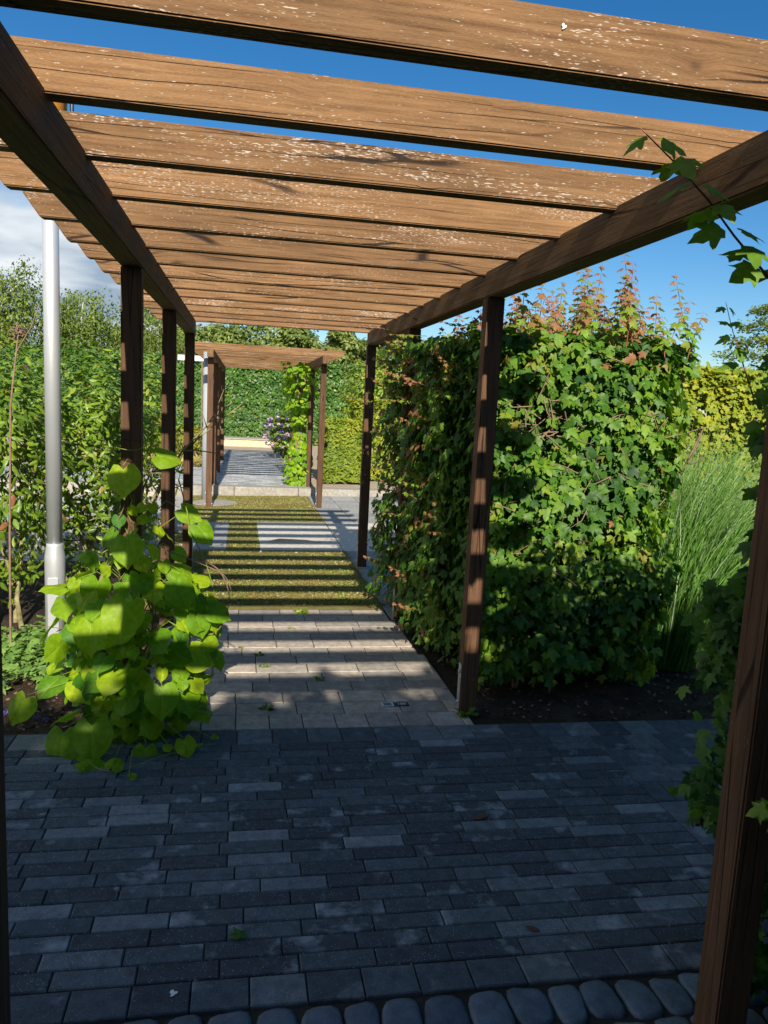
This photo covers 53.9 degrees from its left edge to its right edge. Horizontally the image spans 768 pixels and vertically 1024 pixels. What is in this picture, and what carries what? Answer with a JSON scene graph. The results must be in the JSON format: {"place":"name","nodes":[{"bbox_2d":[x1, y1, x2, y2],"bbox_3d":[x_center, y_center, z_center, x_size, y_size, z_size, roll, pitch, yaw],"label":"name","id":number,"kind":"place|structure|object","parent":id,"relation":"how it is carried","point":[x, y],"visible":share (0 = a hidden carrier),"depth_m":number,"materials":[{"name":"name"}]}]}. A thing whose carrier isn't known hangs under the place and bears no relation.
{"place":"outdoors","nodes":[
{"label":"outdoors","id":0,"kind":"place"},
{"bbox_2d":[0,496,182,560],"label":"grit yard","id":1,"kind":"structure","parent":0,"point":[179,501],"depth_m":8.90,"materials":[{"name":"grey gravel"}]},
{"bbox_2d":[0,516,20,545],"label":"boulder","id":2,"kind":"object","parent":1,"relation":"on","point":[13,534],"visible":0.13,"depth_m":8.63,"materials":[{"name":"grey stone"}]},
{"bbox_2d":[29,518,94,550],"bbox_3d":[-3.664,0.307,8.623,0.718,0.454,0.612,1,8,-11],"label":"boulder","id":3,"kind":"object","parent":1,"relation":"on","point":[70,532],"visible":0.13,"depth_m":8.41,"materials":[{"name":"grey stone"}]},
{"bbox_2d":[95,524,144,543],"bbox_3d":[-3.203,0.272,9.105,0.540,0.373,0.555,10,11,41],"label":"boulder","id":4,"kind":"object","parent":1,"relation":"on","point":[101,534],"visible":0.06,"depth_m":8.94,"materials":[{"name":"grey stone"}]},
{"bbox_2d":[146,512,182,532],"bbox_3d":[-2.901,0.166,9.984,0.478,0.322,0.491,8,10,33],"label":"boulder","id":5,"kind":"object","parent":1,"relation":"on","point":[178,525],"visible":0.14,"depth_m":9.88,"materials":[{"name":"grey stone"}]},
{"bbox_2d":[0,398,397,488],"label":"terrace","id":6,"kind":"structure","parent":0,"point":[240,465],"depth_m":17.53,"materials":[{"name":"grey stone"}]},
{"bbox_2d":[0,255,42,386],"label":"birch tree","id":7,"kind":"object","parent":6,"relation":"on","point":[7,323],"visible":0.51,"depth_m":26.97,"materials":[{"name":"green plant"}]},
{"bbox_2d":[28,285,120,391],"bbox_3d":[-11.537,-5.851,28.747,3.837,5.714,3.888,1,8,-11],"label":"birch tree","id":8,"kind":"object","parent":6,"relation":"on","point":[87,324],"visible":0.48,"depth_m":27.77,"materials":[{"name":"green plant"}]},
{"bbox_2d":[62,417,119,450],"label":"golden shrub","id":9,"kind":"object","parent":6,"relation":"on","point":[91,440],"visible":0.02,"depth_m":18.39,"materials":[{"name":"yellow plant"}]},
{"bbox_2d":[0,449,201,466],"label":"dry grass edge","id":10,"kind":"object","parent":6,"relation":"on","point":[197,460],"visible":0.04,"depth_m":17.68,"materials":[{"name":"beige plant"}]},
{"bbox_2d":[98,308,184,396],"bbox_3d":[-11.579,-7.323,38.107,5.454,5.916,5.293,1,8,-11],"label":"garden tree","id":11,"kind":"object","parent":6,"relation":"on","point":[151,318],"visible":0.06,"depth_m":36.39,"materials":[{"name":"green plant"}]},
{"bbox_2d":[118,311,184,398],"bbox_3d":[-9.425,-6.111,31.323,2.815,5.693,2.792,-5,12,-45],"label":"birch tree","id":12,"kind":"object","parent":6,"relation":"on","point":[151,340],"visible":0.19,"depth_m":30.74,"materials":[{"name":"green plant"}]},
{"bbox_2d":[145,423,178,453],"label":"golden shrub","id":13,"kind":"object","parent":6,"relation":"on","point":[156,436],"visible":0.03,"depth_m":18.42,"materials":[{"name":"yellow plant"}]},
{"bbox_2d":[176,424,201,455],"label":"golden shrub","id":14,"kind":"object","parent":6,"relation":"on","point":[197,446],"visible":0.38,"depth_m":18.84,"materials":[{"name":"yellow plant"}]},
{"bbox_2d":[178,355,202,443],"bbox_3d":[-4.901,-2.645,19.277,0.720,2.650,0.062,1,8,-11],"label":"metal frame","id":15,"kind":"object","parent":6,"relation":"on","point":[197,358],"visible":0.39,"depth_m":19.19,"materials":[{"name":"white metal"}]},
{"bbox_2d":[0,342,397,445],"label":"hornbeam hedge","id":16,"kind":"object","parent":6,"relation":"on","point":[239,386],"visible":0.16,"depth_m":27.55,"materials":[{"name":"green plant"}]},
{"bbox_2d":[160,323,267,401],"bbox_3d":[-7.667,-6.256,34.794,4.772,5.184,4.218,11,11,43],"label":"garden tree","id":17,"kind":"object","parent":6,"relation":"on","point":[221,333],"visible":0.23,"depth_m":33.56,"materials":[{"name":"green plant"}]},
{"bbox_2d":[224,436,274,447],"bbox_3d":[-4.812,-2.449,26.465,2.410,0.300,0.980,1,8,-11],"label":"stone bench","id":18,"kind":"object","parent":6,"relation":"on","point":[245,441],"visible":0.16,"depth_m":26.03,"materials":[{"name":"stone"}]},
{"bbox_2d":[262,414,290,459],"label":"rhododendron","id":19,"kind":"object","parent":6,"relation":"on","point":[280,437],"visible":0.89,"depth_m":21.12,"materials":[{"name":"plant"}]},
{"bbox_2d":[237,325,337,399],"bbox_3d":[-4.990,-6.636,36.179,5.399,5.798,4.285,1,8,-11],"label":"garden tree","id":20,"kind":"object","parent":6,"relation":"on","point":[289,337],"visible":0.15,"depth_m":34.76,"materials":[{"name":"green plant"}]},
{"bbox_2d":[297,331,364,401],"bbox_3d":[-2.502,-6.564,37.572,4.992,5.496,5.102,1,8,-11],"label":"garden tree","id":21,"kind":"object","parent":6,"relation":"on","point":[342,341],"visible":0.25,"depth_m":35.81,"materials":[{"name":"green plant"}]},
{"bbox_2d":[316,416,362,483],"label":"thuja hedge","id":22,"kind":"object","parent":6,"relation":"on","point":[342,431],"visible":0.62,"depth_m":15.72,"materials":[{"name":"green plant"}]},
{"bbox_2d":[337,347,403,451],"bbox_3d":[0.639,-2.900,20.750,3.888,3.349,2.544,1,8,-11],"label":"leafy shrub","id":23,"kind":"object","parent":6,"relation":"on","point":[360,394],"visible":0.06,"depth_m":20.21,"materials":[{"name":"green plant"}]},
{"bbox_2d":[358,335,427,365],"bbox_3d":[0.528,-6.669,36.831,4.641,6.213,5.340,1,8,-11],"label":"garden tree","id":24,"kind":"object","parent":6,"relation":"on","point":[378,348],"visible":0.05,"depth_m":36.34,"materials":[{"name":"green plant"}]},
{"bbox_2d":[348,397,438,479],"bbox_3d":[0.342,-1.642,17.294,2.375,1.870,1.390,1,8,-11],"label":"thuja hedge","id":25,"kind":"object","parent":6,"relation":"on","point":[357,405],"visible":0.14,"depth_m":16.66,"materials":[{"name":"green plant"}]},
{"bbox_2d":[710,304,767,478],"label":"tiered tree","id":26,"kind":"object","parent":6,"relation":"on","point":[756,338],"visible":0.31,"depth_m":20.44,"materials":[{"name":"green plant"}]},
{"bbox_2d":[147,607,474,731],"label":"path","id":27,"kind":"structure","parent":0,"point":[340,650],"depth_m":4.79,"materials":[{"name":"grey stone"}]},
{"bbox_2d":[257,703,273,710],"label":"weed","id":28,"kind":"object","parent":27,"relation":"on","point":[270,707],"visible":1,"depth_m":4.21,"materials":[{"name":"green plant"}]},
{"bbox_2d":[294,608,308,613],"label":"weed","id":29,"kind":"object","parent":27,"relation":"on","point":[304,611],"visible":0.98,"depth_m":6.22,"materials":[{"name":"green plant"}]},
{"bbox_2d":[314,676,326,681],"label":"weed","id":30,"kind":"object","parent":27,"relation":"on","point":[317,679],"visible":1,"depth_m":4.71,"materials":[{"name":"green plant"}]},
{"bbox_2d":[7,610,678,990],"bbox_3d":[-0.481,1.096,4.300,3.098,0.088,4.148,1,8,-11],"label":"joint moss","id":31,"kind":"object","parent":27,"relation":"on","point":[289,828],"visible":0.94,"depth_m":2.91,"materials":[{"name":"green plant"}]},
{"bbox_2d":[381,702,408,706],"bbox_3d":[0.064,1.115,4.382,0.160,0.004,0.056,2,7,-11],"label":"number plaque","id":32,"kind":"object","parent":27,"relation":"on","point":[394,703],"visible":1,"depth_m":4.38,"materials":[{"name":"metal"}]},
{"bbox_2d":[454,707,477,717],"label":"weed","id":33,"kind":"object","parent":27,"relation":"on","point":[461,714],"visible":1,"depth_m":4.27,"materials":[{"name":"green plant"}]},
{"bbox_2d":[307,496,454,620],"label":"side walk","id":34,"kind":"structure","parent":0,"point":[340,514],"depth_m":10.96,"materials":[{"name":"grey concrete"}]},
{"bbox_2d":[0,0,767,420],"label":"sky","id":35,"kind":"structure","parent":0,"point":[705,274],"materials":[{"name":"blue"}]},
{"bbox_2d":[4,718,767,1023],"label":"patio","id":36,"kind":"structure","parent":0,"point":[137,918],"depth_m":2.80,"materials":[{"name":"grey stone"}]},
{"bbox_2d":[170,990,177,996],"bbox_3d":[-0.598,1.366,2.146,0.023,0.001,0.026,1,8,-11],"label":"bird dropping","id":37,"kind":"object","parent":36,"relation":"on","point":[173,992],"visible":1,"depth_m":2.15,"materials":[{"name":"white"}]},
{"bbox_2d":[228,926,246,938],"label":"fallen leaf","id":38,"kind":"object","parent":36,"relation":"on","point":[238,934],"visible":1,"depth_m":2.39,"materials":[{"name":"green plant"}]},
{"bbox_2d":[475,814,485,818],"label":"fallen leaf","id":39,"kind":"object","parent":36,"relation":"on","point":[482,816],"visible":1,"depth_m":3.19,"materials":[{"name":"brown plant"}]},
{"bbox_2d":[526,926,538,930],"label":"fallen leaf","id":40,"kind":"object","parent":36,"relation":"on","point":[533,928],"visible":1,"depth_m":2.51,"materials":[{"name":"brown plant"}]},
{"bbox_2d":[89,393,750,992],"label":"ground","id":41,"kind":"structure","parent":0,"point":[269,405],"depth_m":44.04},
{"bbox_2d":[0,561,161,734],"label":"soil bed","id":42,"kind":"object","parent":41,"relation":"on","point":[32,601],"visible":0.08,"depth_m":5.09,"materials":[{"name":"brown soil"}]},
{"bbox_2d":[0,431,44,493],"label":"leafy shrub","id":43,"kind":"object","parent":42,"relation":"on","point":[2,475],"visible":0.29,"depth_m":6.17,"materials":[{"name":"green plant"}]},
{"bbox_2d":[9,305,38,661],"bbox_3d":[-2.179,-0.138,4.574,0.200,2.201,0.086,-2,9,-29],"label":"dried stalk","id":44,"kind":"object","parent":42,"relation":"on","point":[18,331],"visible":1,"depth_m":4.51,"materials":[{"name":"brown plant"}]},
{"bbox_2d":[3,672,48,720],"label":"blue flowers","id":45,"kind":"object","parent":42,"relation":"on","point":[34,715],"visible":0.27,"depth_m":3.89,"materials":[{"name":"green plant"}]},
{"bbox_2d":[0,332,80,627],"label":"leafy shrub","id":46,"kind":"object","parent":42,"relation":"on","point":[25,505],"visible":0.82,"depth_m":5.37,"materials":[{"name":"green plant"}]},
{"bbox_2d":[1,615,79,694],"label":"cranesbill","id":47,"kind":"object","parent":42,"relation":"on","point":[17,646],"visible":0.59,"depth_m":4.55,"materials":[{"name":"green plant"}]},
{"bbox_2d":[42,102,73,677],"bbox_3d":[-1.883,-0.712,4.294,0.199,3.480,0.199,8,10,34],"label":"street lamp","id":48,"kind":"object","parent":42,"relation":"on","point":[55,564],"visible":0.62,"depth_m":4.29,"materials":[{"name":"metal"}]},
{"bbox_2d":[1,334,231,583],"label":"leafy shrub","id":49,"kind":"object","parent":42,"relation":"on","point":[100,421],"visible":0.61,"depth_m":6.21,"materials":[{"name":"green plant"}]},
{"bbox_2d":[39,346,241,561],"bbox_3d":[-2.533,-0.592,7.932,1.878,2.302,1.617,11,11,42],"label":"leafy shrub","id":50,"kind":"object","parent":42,"relation":"on","point":[150,400],"visible":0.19,"depth_m":7.87,"materials":[{"name":"green plant"}]},
{"bbox_2d":[0,478,395,496],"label":"kerb","id":51,"kind":"structure","parent":41,"relation":"on","point":[238,490],"depth_m":14.37,"materials":[{"name":"concrete"}]},
{"bbox_2d":[143,495,382,609],"bbox_3d":[-1.812,0.262,10.294,2.168,0.150,8.254,1,8,-11],"label":"moss strip","id":52,"kind":"object","parent":41,"relation":"on","point":[311,531],"visible":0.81,"depth_m":8.86,"materials":[{"name":"plant"}]},
{"bbox_2d":[201,341,208,499],"bbox_3d":[-3.106,-1.560,13.195,0.170,2.785,0.170,1,8,-11],"label":"street lamp","id":53,"kind":"object","parent":52,"relation":"on","point":[205,375],"visible":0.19,"depth_m":13.14,"materials":[{"name":"silver metal"}]},
{"bbox_2d":[145,495,385,606],"bbox_3d":[-1.796,0.251,10.319,2.231,0.185,8.132,1,8,-11],"label":"moss cover","id":54,"kind":"object","parent":52,"relation":"on","point":[308,602],"visible":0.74,"depth_m":7.79,"materials":[{"name":"green plant"}]},
{"bbox_2d":[195,341,345,507],"bbox_3d":[-2.642,-1.934,16.154,2.559,2.703,8.060,1,8,-11],"label":"pergola","id":55,"kind":"object","parent":52,"relation":"on","point":[221,357],"visible":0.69,"depth_m":12.84,"materials":[{"name":"brown wood"}]},
{"bbox_2d":[280,361,320,486],"bbox_3d":[-1.677,-1.700,14.970,0.817,2.515,0.791,1,8,-11],"label":"climbing vine","id":56,"kind":"object","parent":55,"relation":"attached to","point":[299,414],"visible":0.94,"depth_m":14.85,"materials":[{"name":"green plant"}]},
{"bbox_2d":[267,539,321,542],"bbox_3d":[-1.125,0.358,9.485,0.682,0.035,0.064,2,8,-9],"label":"bark strip","id":57,"kind":"object","parent":52,"relation":"on","point":[291,540],"visible":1,"depth_m":9.47,"materials":[{"name":"wood"}]},
{"bbox_2d":[0,0,767,1023],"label":"pergola","id":58,"kind":"object","parent":41,"relation":"on","point":[174,226],"visible":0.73,"depth_m":2.28,"materials":[{"name":"brown wood"}]},
{"bbox_2d":[8,433,231,779],"bbox_3d":[-1.245,0.434,3.702,0.926,1.646,0.890,5,9,13],"label":"climbing vine","id":59,"kind":"object","parent":58,"relation":"attached to","point":[94,679],"visible":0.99,"depth_m":3.61,"materials":[{"name":"green plant"}]},
{"bbox_2d":[623,127,767,1007],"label":"maple shrub","id":60,"kind":"object","parent":58,"relation":"attached to","point":[721,608],"visible":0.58,"depth_m":2.33,"materials":[{"name":"green plant"}]},
{"bbox_2d":[62,971,767,1023],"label":"cobble strip","id":61,"kind":"object","parent":41,"relation":"on","point":[662,999],"visible":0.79,"depth_m":2.18,"materials":[{"name":"grey stone"}]},
{"bbox_2d":[403,564,745,723],"bbox_3d":[2.873,0.913,7.052,5.700,0.057,4.800,1,8,-11],"label":"soil bed","id":62,"kind":"object","parent":41,"relation":"on","point":[593,707],"visible":0.12,"depth_m":4.70,"materials":[{"name":"brown soil"}]},
{"bbox_2d":[2,623,716,733],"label":"soil clods","id":63,"kind":"object","parent":62,"relation":"on","point":[454,687],"visible":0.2,"depth_m":4.59,"materials":[{"name":"brown soil"}]},
{"bbox_2d":[3,618,729,731],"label":"leaf litter","id":64,"kind":"object","parent":62,"relation":"on","point":[65,723],"visible":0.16,"depth_m":4.55,"materials":[{"name":"brown plant"}]},
{"bbox_2d":[359,254,708,692],"bbox_3d":[0.892,-0.353,5.710,2.005,2.723,3.040,-1,9,-24],"label":"maple hedge","id":65,"kind":"object","parent":62,"relation":"on","point":[573,451],"visible":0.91,"depth_m":4.60,"materials":[{"name":"green plant"}]},
{"bbox_2d":[616,361,767,565],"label":"thuja hedge","id":66,"kind":"object","parent":41,"relation":"on","point":[714,389],"visible":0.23,"depth_m":8.82,"materials":[{"name":"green plant"}]},
{"bbox_2d":[616,417,761,671],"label":"ornamental grass","id":67,"kind":"object","parent":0,"point":[703,540],"depth_m":5.11,"materials":[{"name":"green plant"}]}
]}

